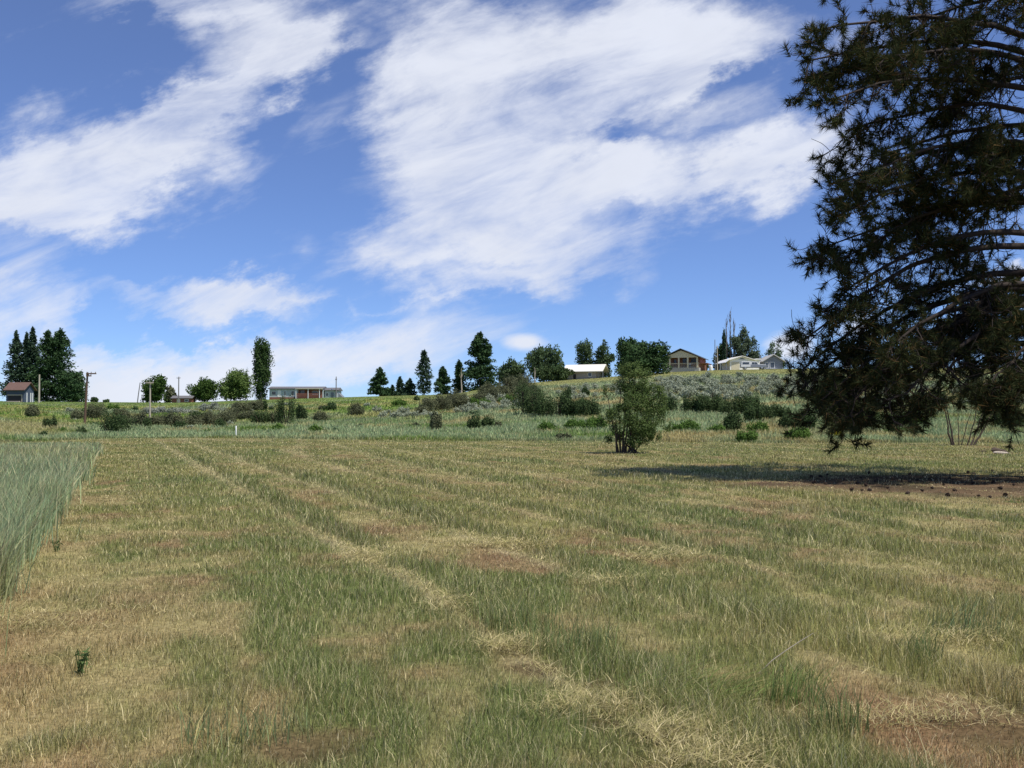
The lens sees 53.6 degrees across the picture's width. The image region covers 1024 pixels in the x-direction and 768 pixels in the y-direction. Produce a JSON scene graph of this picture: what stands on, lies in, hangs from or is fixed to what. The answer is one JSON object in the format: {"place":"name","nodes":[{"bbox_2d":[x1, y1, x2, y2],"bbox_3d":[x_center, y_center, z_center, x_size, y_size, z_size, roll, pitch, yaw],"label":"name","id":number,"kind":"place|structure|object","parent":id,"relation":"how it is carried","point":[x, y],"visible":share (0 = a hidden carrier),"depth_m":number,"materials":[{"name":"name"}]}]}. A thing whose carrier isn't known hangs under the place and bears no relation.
{"place":"outdoors","nodes":[
{"label":"outdoors","id":0,"kind":"place"},
{"bbox_2d":[0,440,103,656],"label":"tall grass","id":1,"kind":"structure","parent":0,"point":[40,482],"depth_m":15.99,"materials":[{"name":"green plant"}]},
{"bbox_2d":[0,368,1023,767],"bbox_3d":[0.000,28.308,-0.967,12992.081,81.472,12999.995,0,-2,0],"label":"ground","id":2,"kind":"structure","parent":0,"point":[958,726],"depth_m":8.43,"materials":[{"name":"plant"}]},
{"bbox_2d":[0,330,27,398],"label":"fir tree","id":3,"kind":"object","parent":2,"relation":"on","point":[12,373],"visible":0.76,"depth_m":261.56,"materials":[{"name":"green plant"}]},
{"bbox_2d":[3,382,36,401],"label":"cabin","id":4,"kind":"object","parent":2,"relation":"on","point":[19,391],"visible":0.7,"depth_m":232.28,"materials":[{"name":"white paint"}]},
{"bbox_2d":[16,331,33,381],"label":"fir tree","id":5,"kind":"object","parent":2,"relation":"on","point":[26,340],"visible":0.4,"depth_m":263.92,"materials":[{"name":"green plant"}]},
{"bbox_2d":[17,326,40,398],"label":"fir tree","id":6,"kind":"object","parent":2,"relation":"on","point":[31,351],"visible":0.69,"depth_m":261.73,"materials":[{"name":"green plant"}]},
{"bbox_2d":[24,403,40,416],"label":"bush","id":7,"kind":"object","parent":2,"relation":"on","point":[33,410],"visible":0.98,"depth_m":140.54,"materials":[{"name":"green plant"}]},
{"bbox_2d":[23,329,63,401],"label":"fir tree","id":8,"kind":"object","parent":2,"relation":"on","point":[42,348],"visible":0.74,"depth_m":256.86,"materials":[{"name":"green plant"}]},
{"bbox_2d":[32,327,88,401],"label":"fir tree","id":9,"kind":"object","parent":2,"relation":"on","point":[60,342],"visible":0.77,"depth_m":256.83,"materials":[{"name":"green plant"}]},
{"bbox_2d":[53,368,85,401],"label":"round tree","id":10,"kind":"object","parent":2,"relation":"on","point":[62,378],"visible":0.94,"depth_m":254.64,"materials":[{"name":"green plant"}]},
{"bbox_2d":[66,372,89,401],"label":"round tree","id":11,"kind":"object","parent":2,"relation":"on","point":[81,379],"visible":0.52,"depth_m":256.84,"materials":[{"name":"green plant"}]},
{"bbox_2d":[73,646,91,675],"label":"leafy weed","id":12,"kind":"object","parent":2,"relation":"on","point":[85,654],"visible":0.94,"depth_m":6.34,"materials":[{"name":"green plant"}]},
{"bbox_2d":[83,372,95,423],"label":"utility pole","id":13,"kind":"object","parent":2,"relation":"on","point":[85,404],"visible":0.98,"depth_m":117.91,"materials":[{"name":"wood"}]},
{"bbox_2d":[82,400,106,418],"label":"bush","id":14,"kind":"object","parent":2,"relation":"on","point":[93,411],"visible":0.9,"depth_m":135.54,"materials":[{"name":"green plant"}]},
{"bbox_2d":[97,408,135,431],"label":"bush","id":15,"kind":"object","parent":2,"relation":"on","point":[115,423],"visible":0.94,"depth_m":93.08,"materials":[{"name":"green plant"}]},
{"bbox_2d":[131,409,151,425],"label":"bush","id":16,"kind":"object","parent":2,"relation":"on","point":[140,418],"visible":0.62,"depth_m":111.47,"materials":[{"name":"green plant"}]},
{"bbox_2d":[140,374,168,401],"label":"round tree","id":17,"kind":"object","parent":2,"relation":"on","point":[158,385],"visible":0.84,"depth_m":260.89,"materials":[{"name":"green plant"}]},
{"bbox_2d":[149,414,166,424],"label":"bush","id":18,"kind":"object","parent":2,"relation":"on","point":[157,420],"visible":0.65,"depth_m":113.70,"materials":[{"name":"green plant"}]},
{"bbox_2d":[163,385,176,402],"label":"round tree","id":19,"kind":"object","parent":2,"relation":"on","point":[170,391],"visible":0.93,"depth_m":263.59,"materials":[{"name":"green plant"}]},
{"bbox_2d":[163,410,182,424],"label":"bush","id":20,"kind":"object","parent":2,"relation":"on","point":[171,417],"visible":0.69,"depth_m":111.11,"materials":[{"name":"green plant"}]},
{"bbox_2d":[171,396,195,402],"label":"shed","id":21,"kind":"structure","parent":2,"relation":"on","point":[183,399],"depth_m":258.02,"materials":[{"name":"brown metal"}]},
{"bbox_2d":[179,411,204,425],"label":"bush","id":22,"kind":"object","parent":2,"relation":"on","point":[193,419],"visible":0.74,"depth_m":110.35,"materials":[{"name":"green plant"}]},
{"bbox_2d":[185,376,218,401],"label":"round tree","id":23,"kind":"object","parent":2,"relation":"on","point":[202,390],"visible":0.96,"depth_m":260.59,"materials":[{"name":"green plant"}]},
{"bbox_2d":[200,409,221,424],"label":"bush","id":24,"kind":"object","parent":2,"relation":"on","point":[208,417],"visible":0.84,"depth_m":112.01,"materials":[{"name":"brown plant"}]},
{"bbox_2d":[214,407,236,423],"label":"bush","id":25,"kind":"object","parent":2,"relation":"on","point":[225,416],"visible":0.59,"depth_m":119.35,"materials":[{"name":"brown plant"}]},
{"bbox_2d":[211,367,257,400],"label":"round tree","id":26,"kind":"object","parent":2,"relation":"on","point":[236,385],"visible":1,"depth_m":255.72,"materials":[{"name":"green plant"}]},
{"bbox_2d":[231,400,250,411],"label":"bush","id":27,"kind":"object","parent":2,"relation":"on","point":[241,407],"visible":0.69,"depth_m":153.88,"materials":[{"name":"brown plant"}]},
{"bbox_2d":[171,684,318,754],"bbox_3d":[-1.306,1.662,5.049,0.731,0.241,0.693,1,-2,-28],"label":"grass tuft","id":28,"kind":"object","parent":2,"relation":"on","point":[193,726],"visible":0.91,"depth_m":5.02,"materials":[{"name":"green plant"}]},
{"bbox_2d":[247,398,263,409],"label":"bush","id":29,"kind":"object","parent":2,"relation":"on","point":[257,404],"visible":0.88,"depth_m":162.15,"materials":[{"name":"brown plant"}]},
{"bbox_2d":[249,409,272,422],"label":"bush","id":30,"kind":"object","parent":2,"relation":"on","point":[258,415],"visible":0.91,"depth_m":117.47,"materials":[{"name":"green plant"}]},
{"bbox_2d":[251,336,274,399],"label":"poplar tree","id":31,"kind":"object","parent":2,"relation":"on","point":[262,356],"visible":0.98,"depth_m":261.41,"materials":[{"name":"green plant"}]},
{"bbox_2d":[274,393,297,423],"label":"bush","id":32,"kind":"object","parent":2,"relation":"on","point":[281,413],"visible":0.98,"depth_m":114.53,"materials":[{"name":"green plant"}]},
{"bbox_2d":[296,402,307,419],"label":"bush","id":33,"kind":"object","parent":2,"relation":"on","point":[301,411],"visible":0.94,"depth_m":129.81,"materials":[{"name":"green plant"}]},
{"bbox_2d":[268,387,343,399],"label":"long house","id":34,"kind":"structure","parent":2,"relation":"on","point":[306,392],"depth_m":262.05,"materials":[{"name":"white"}]},
{"bbox_2d":[311,409,330,420],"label":"bush","id":35,"kind":"object","parent":2,"relation":"on","point":[318,416],"visible":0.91,"depth_m":123.20,"materials":[{"name":"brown plant"}]},
{"bbox_2d":[346,401,364,415],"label":"bush","id":36,"kind":"object","parent":2,"relation":"on","point":[355,408],"visible":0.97,"depth_m":143.87,"materials":[{"name":"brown plant"}]},
{"bbox_2d":[367,367,391,395],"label":"pine tree","id":37,"kind":"object","parent":2,"relation":"on","point":[379,379],"visible":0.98,"depth_m":261.09,"materials":[{"name":"green plant"}]},
{"bbox_2d":[392,376,405,395],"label":"pine tree","id":38,"kind":"object","parent":2,"relation":"on","point":[398,391],"visible":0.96,"depth_m":261.42,"materials":[{"name":"green plant"}]},
{"bbox_2d":[401,378,417,395],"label":"pine tree","id":39,"kind":"object","parent":2,"relation":"on","point":[409,388],"visible":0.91,"depth_m":261.61,"materials":[{"name":"green plant"}]},
{"bbox_2d":[414,349,433,394],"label":"pine tree","id":40,"kind":"object","parent":2,"relation":"on","point":[424,369],"visible":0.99,"depth_m":259.67,"materials":[{"name":"green plant"}]},
{"bbox_2d":[419,396,439,410],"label":"bush","id":41,"kind":"object","parent":2,"relation":"on","point":[430,403],"visible":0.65,"depth_m":150.17,"materials":[{"name":"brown plant"}]},
{"bbox_2d":[429,408,441,428],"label":"bush","id":42,"kind":"object","parent":2,"relation":"on","point":[435,421],"visible":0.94,"depth_m":92.56,"materials":[{"name":"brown plant"}]},
{"bbox_2d":[433,366,451,394],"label":"pine tree","id":43,"kind":"object","parent":2,"relation":"on","point":[442,382],"visible":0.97,"depth_m":255.63,"materials":[{"name":"green plant"}]},
{"bbox_2d":[433,392,452,410],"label":"bush","id":44,"kind":"object","parent":2,"relation":"on","point":[443,402],"visible":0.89,"depth_m":152.82,"materials":[{"name":"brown plant"}]},
{"bbox_2d":[451,359,464,392],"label":"pine tree","id":45,"kind":"object","parent":2,"relation":"on","point":[456,384],"visible":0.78,"depth_m":251.77,"materials":[{"name":"green plant"}]},
{"bbox_2d":[453,390,469,406],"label":"bush","id":46,"kind":"object","parent":2,"relation":"on","point":[461,399],"visible":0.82,"depth_m":154.23,"materials":[{"name":"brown plant"}]},
{"bbox_2d":[467,415,480,428],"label":"bush","id":47,"kind":"object","parent":2,"relation":"on","point":[475,423],"visible":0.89,"depth_m":91.77,"materials":[{"name":"green plant"}]},
{"bbox_2d":[459,331,501,391],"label":"pine tree","id":48,"kind":"object","parent":2,"relation":"on","point":[478,372],"visible":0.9,"depth_m":247.07,"materials":[{"name":"green plant"}]},
{"bbox_2d":[481,385,503,399],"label":"bush","id":49,"kind":"object","parent":2,"relation":"on","point":[493,392],"visible":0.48,"depth_m":152.26,"materials":[{"name":"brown plant"}]},
{"bbox_2d":[498,373,517,389],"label":"bush","id":50,"kind":"object","parent":2,"relation":"on","point":[507,383],"visible":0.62,"depth_m":180.16,"materials":[{"name":"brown plant"}]},
{"bbox_2d":[0,367,1023,442],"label":"meadow grass","id":51,"kind":"structure","parent":2,"relation":"on","point":[17,428],"depth_m":95.32,"materials":[{"name":"green plant"}]},
{"bbox_2d":[496,356,527,383],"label":"round tree","id":52,"kind":"object","parent":2,"relation":"on","point":[513,368],"visible":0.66,"depth_m":238.97,"materials":[{"name":"green plant"}]},
{"bbox_2d":[0,444,1023,767],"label":"cut hay","id":53,"kind":"object","parent":2,"relation":"on","point":[512,642],"visible":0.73,"depth_m":6.56,"materials":[{"name":"beige plant"}]},
{"bbox_2d":[468,593,562,633],"bbox_3d":[0.080,1.715,7.682,0.785,0.308,0.640,1,-2,-25],"label":"grass tuft","id":54,"kind":"object","parent":2,"relation":"on","point":[531,617],"visible":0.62,"depth_m":7.58,"materials":[{"name":"green plant"}]},
{"bbox_2d":[507,380,535,413],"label":"bush","id":55,"kind":"object","parent":2,"relation":"on","point":[521,401],"visible":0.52,"depth_m":115.63,"materials":[{"name":"green plant"}]},
{"bbox_2d":[510,373,534,386],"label":"bush","id":56,"kind":"object","parent":2,"relation":"on","point":[524,379],"visible":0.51,"depth_m":174.70,"materials":[{"name":"green plant"}]},
{"bbox_2d":[523,383,545,414],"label":"bush","id":57,"kind":"object","parent":2,"relation":"on","point":[529,408],"visible":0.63,"depth_m":112.81,"materials":[{"name":"green plant"}]},
{"bbox_2d":[520,343,564,381],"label":"round tree","id":58,"kind":"object","parent":2,"relation":"on","point":[540,359],"visible":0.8,"depth_m":234.64,"materials":[{"name":"green plant"}]},
{"bbox_2d":[532,392,558,416],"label":"bush","id":59,"kind":"object","parent":2,"relation":"on","point":[541,406],"visible":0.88,"depth_m":110.68,"materials":[{"name":"green plant"}]},
{"bbox_2d":[537,420,560,432],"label":"bush","id":60,"kind":"object","parent":2,"relation":"on","point":[544,424],"visible":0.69,"depth_m":83.05,"materials":[{"name":"green plant"}]},
{"bbox_2d":[541,365,574,380],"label":"round tree","id":61,"kind":"object","parent":2,"relation":"on","point":[557,373],"visible":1,"depth_m":223.11,"materials":[{"name":"green plant"}]},
{"bbox_2d":[547,393,570,415],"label":"bush","id":62,"kind":"object","parent":2,"relation":"on","point":[562,403],"visible":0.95,"depth_m":109.87,"materials":[{"name":"green plant"}]},
{"bbox_2d":[512,602,619,660],"bbox_3d":[0.367,1.682,6.972,0.723,0.329,0.742,1,-2,-25],"label":"grass tuft","id":63,"kind":"object","parent":2,"relation":"on","point":[559,628],"visible":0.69,"depth_m":6.92,"materials":[{"name":"green plant"}]},
{"bbox_2d":[562,393,582,415],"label":"bush","id":64,"kind":"object","parent":2,"relation":"on","point":[572,411],"visible":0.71,"depth_m":109.00,"materials":[{"name":"green plant"}]},
{"bbox_2d":[575,337,595,364],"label":"pine tree","id":65,"kind":"object","parent":2,"relation":"on","point":[584,347],"visible":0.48,"depth_m":249.09,"materials":[{"name":"green plant"}]},
{"bbox_2d":[574,417,596,429],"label":"bush","id":66,"kind":"object","parent":2,"relation":"on","point":[589,422],"visible":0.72,"depth_m":84.60,"materials":[{"name":"green plant"}]},
{"bbox_2d":[565,364,609,379],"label":"barn","id":67,"kind":"structure","parent":2,"relation":"on","point":[587,371],"depth_m":226.58,"materials":[{"name":"metal"}]},
{"bbox_2d":[574,395,603,415],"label":"bush","id":68,"kind":"object","parent":2,"relation":"on","point":[592,407],"visible":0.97,"depth_m":106.99,"materials":[{"name":"green plant"}]},
{"bbox_2d":[592,339,615,376],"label":"pine tree","id":69,"kind":"object","parent":2,"relation":"on","point":[602,356],"visible":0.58,"depth_m":249.06,"materials":[{"name":"green plant"}]},
{"bbox_2d":[614,336,645,375],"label":"juniper tree","id":70,"kind":"object","parent":2,"relation":"on","point":[622,346],"visible":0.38,"depth_m":226.99,"materials":[{"name":"green plant"}]},
{"bbox_2d":[597,360,672,452],"bbox_3d":[5.762,1.023,45.922,3.321,4.392,3.200,1,-2,-24],"label":"multi stem shrub","id":71,"kind":"object","parent":2,"relation":"on","point":[638,399],"visible":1,"depth_m":45.82,"materials":[{"name":"green plant"}]},
{"bbox_2d":[625,339,672,374],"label":"juniper tree","id":72,"kind":"object","parent":2,"relation":"on","point":[655,357],"visible":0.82,"depth_m":210.21,"materials":[{"name":"green plant"}]},
{"bbox_2d":[661,391,678,411],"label":"bush","id":73,"kind":"object","parent":2,"relation":"on","point":[672,404],"visible":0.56,"depth_m":110.68,"materials":[{"name":"green plant"}]},
{"bbox_2d":[664,348,711,371],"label":"porch house","id":74,"kind":"structure","parent":2,"relation":"on","point":[680,360],"depth_m":239.03,"materials":[{"name":"concrete"}]},
{"bbox_2d":[678,395,699,411],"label":"bush","id":75,"kind":"object","parent":2,"relation":"on","point":[687,404],"visible":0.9,"depth_m":110.21,"materials":[{"name":"green plant"}]},
{"bbox_2d":[680,386,699,398],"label":"sagebrush","id":76,"kind":"object","parent":2,"relation":"on","point":[690,392],"visible":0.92,"depth_m":135.27,"materials":[{"name":"green plant"}]},
{"bbox_2d":[680,417,701,430],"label":"bush","id":77,"kind":"object","parent":2,"relation":"on","point":[688,424],"visible":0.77,"depth_m":81.17,"materials":[{"name":"green plant"}]},
{"bbox_2d":[696,392,712,412],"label":"bush","id":78,"kind":"object","parent":2,"relation":"on","point":[702,402],"visible":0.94,"depth_m":109.38,"materials":[{"name":"green plant"}]},
{"bbox_2d":[707,393,724,411],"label":"bush","id":79,"kind":"object","parent":2,"relation":"on","point":[715,403],"visible":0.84,"depth_m":109.47,"materials":[{"name":"green plant"}]},
{"bbox_2d":[712,342,732,369],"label":"fir tree","id":80,"kind":"object","parent":2,"relation":"on","point":[720,350],"visible":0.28,"depth_m":261.82,"materials":[{"name":"green plant"}]},
{"bbox_2d":[718,395,742,413],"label":"bush","id":81,"kind":"object","parent":2,"relation":"on","point":[727,406],"visible":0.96,"depth_m":106.67,"materials":[{"name":"green plant"}]},
{"bbox_2d":[722,409,743,430],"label":"bush","id":82,"kind":"object","parent":2,"relation":"on","point":[731,421],"visible":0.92,"depth_m":79.69,"materials":[{"name":"green plant"}]},
{"bbox_2d":[613,649,862,709],"bbox_3d":[1.270,1.704,5.802,1.378,0.208,1.364,2,-3,-40],"label":"grass tuft","id":83,"kind":"object","parent":2,"relation":"on","point":[723,682],"visible":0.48,"depth_m":5.83,"materials":[{"name":"green plant"}]},
{"bbox_2d":[716,356,760,369],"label":"garage house","id":84,"kind":"structure","parent":2,"relation":"on","point":[732,363],"depth_m":242.36,"materials":[{"name":"beige"}]},
{"bbox_2d":[729,324,752,357],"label":"aspen tree","id":85,"kind":"object","parent":2,"relation":"on","point":[738,345],"visible":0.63,"depth_m":257.83,"materials":[{"name":"green plant"}]},
{"bbox_2d":[733,391,755,410],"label":"bush","id":86,"kind":"object","parent":2,"relation":"on","point":[747,401],"visible":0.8,"depth_m":106.51,"materials":[{"name":"green plant"}]},
{"bbox_2d":[735,428,757,442],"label":"bush","id":87,"kind":"object","parent":2,"relation":"on","point":[749,435],"visible":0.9,"depth_m":67.27,"materials":[{"name":"green plant"}]},
{"bbox_2d":[743,335,762,358],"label":"aspen tree","id":88,"kind":"object","parent":2,"relation":"on","point":[752,354],"visible":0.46,"depth_m":257.41,"materials":[{"name":"green plant"}]},
{"bbox_2d":[740,361,766,369],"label":"pickup truck","id":89,"kind":"object","parent":2,"relation":"on","point":[744,365],"visible":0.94,"depth_m":233.44,"materials":[{"name":"grey paint"}]},
{"bbox_2d":[742,403,765,422],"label":"bush","id":90,"kind":"object","parent":2,"relation":"on","point":[749,413],"visible":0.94,"depth_m":92.47,"materials":[{"name":"green plant"}]},
{"bbox_2d":[743,420,768,431],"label":"bush","id":91,"kind":"object","parent":2,"relation":"on","point":[761,426],"visible":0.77,"depth_m":78.05,"materials":[{"name":"green plant"}]},
{"bbox_2d":[759,403,774,419],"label":"bush","id":92,"kind":"object","parent":2,"relation":"on","point":[767,412],"visible":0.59,"depth_m":94.38,"materials":[{"name":"green plant"}]},
{"bbox_2d":[759,354,784,368],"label":"grey house","id":93,"kind":"structure","parent":2,"relation":"on","point":[773,361],"depth_m":244.32,"materials":[{"name":"stone"}]},
{"bbox_2d":[764,342,785,368],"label":"pine tree","id":94,"kind":"object","parent":2,"relation":"on","point":[771,350],"visible":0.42,"depth_m":252.01,"materials":[{"name":"green plant"}]},
{"bbox_2d":[770,402,791,417],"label":"bush","id":95,"kind":"object","parent":2,"relation":"on","point":[778,411],"visible":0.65,"depth_m":97.16,"materials":[{"name":"green plant"}]},
{"bbox_2d":[741,646,846,709],"bbox_3d":[1.578,1.628,5.679,0.594,0.327,0.410,-1,-2,32],"label":"grass tuft","id":96,"kind":"object","parent":2,"relation":"on","point":[786,690],"visible":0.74,"depth_m":5.62,"materials":[{"name":"green plant"}]},
{"bbox_2d":[779,407,811,428],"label":"bush","id":97,"kind":"object","parent":2,"relation":"on","point":[789,420],"visible":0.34,"depth_m":81.67,"materials":[{"name":"green plant"}]},
{"bbox_2d":[784,426,812,439],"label":"bush","id":98,"kind":"object","parent":2,"relation":"on","point":[804,433],"visible":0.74,"depth_m":69.99,"materials":[{"name":"green plant"}]},
{"bbox_2d":[795,668,880,737],"bbox_3d":[1.674,1.614,5.194,0.424,0.328,0.522,-1,-2,34],"label":"grass tuft","id":99,"kind":"object","parent":2,"relation":"on","point":[829,715],"visible":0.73,"depth_m":5.14,"materials":[{"name":"green plant"}]},
{"bbox_2d":[771,0,1023,455],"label":"pine tree","id":100,"kind":"object","parent":2,"relation":"on","point":[976,325],"visible":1,"depth_m":25.91,"materials":[{"name":"green plant"}]},
{"bbox_2d":[904,622,957,664],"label":"grass tuft","id":101,"kind":"object","parent":2,"relation":"on","point":[916,643],"visible":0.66,"depth_m":6.53,"materials":[{"name":"green plant"}]},
{"bbox_2d":[929,380,1013,445],"bbox_3d":[27.020,1.651,59.723,5.309,4.127,2.282,0,-2,0],"label":"bare stem shrub","id":102,"kind":"object","parent":2,"relation":"on","point":[952,439],"visible":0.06,"depth_m":59.62,"materials":[{"name":"brown plant"}]},
{"bbox_2d":[924,590,1022,642],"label":"grass tuft","id":103,"kind":"object","parent":2,"relation":"on","point":[973,625],"visible":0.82,"depth_m":7.33,"materials":[{"name":"green plant"}]},
{"bbox_2d":[0,0,1023,402],"label":"sky","id":104,"kind":"structure","parent":0,"point":[355,188],"materials":[{"name":"blue"}]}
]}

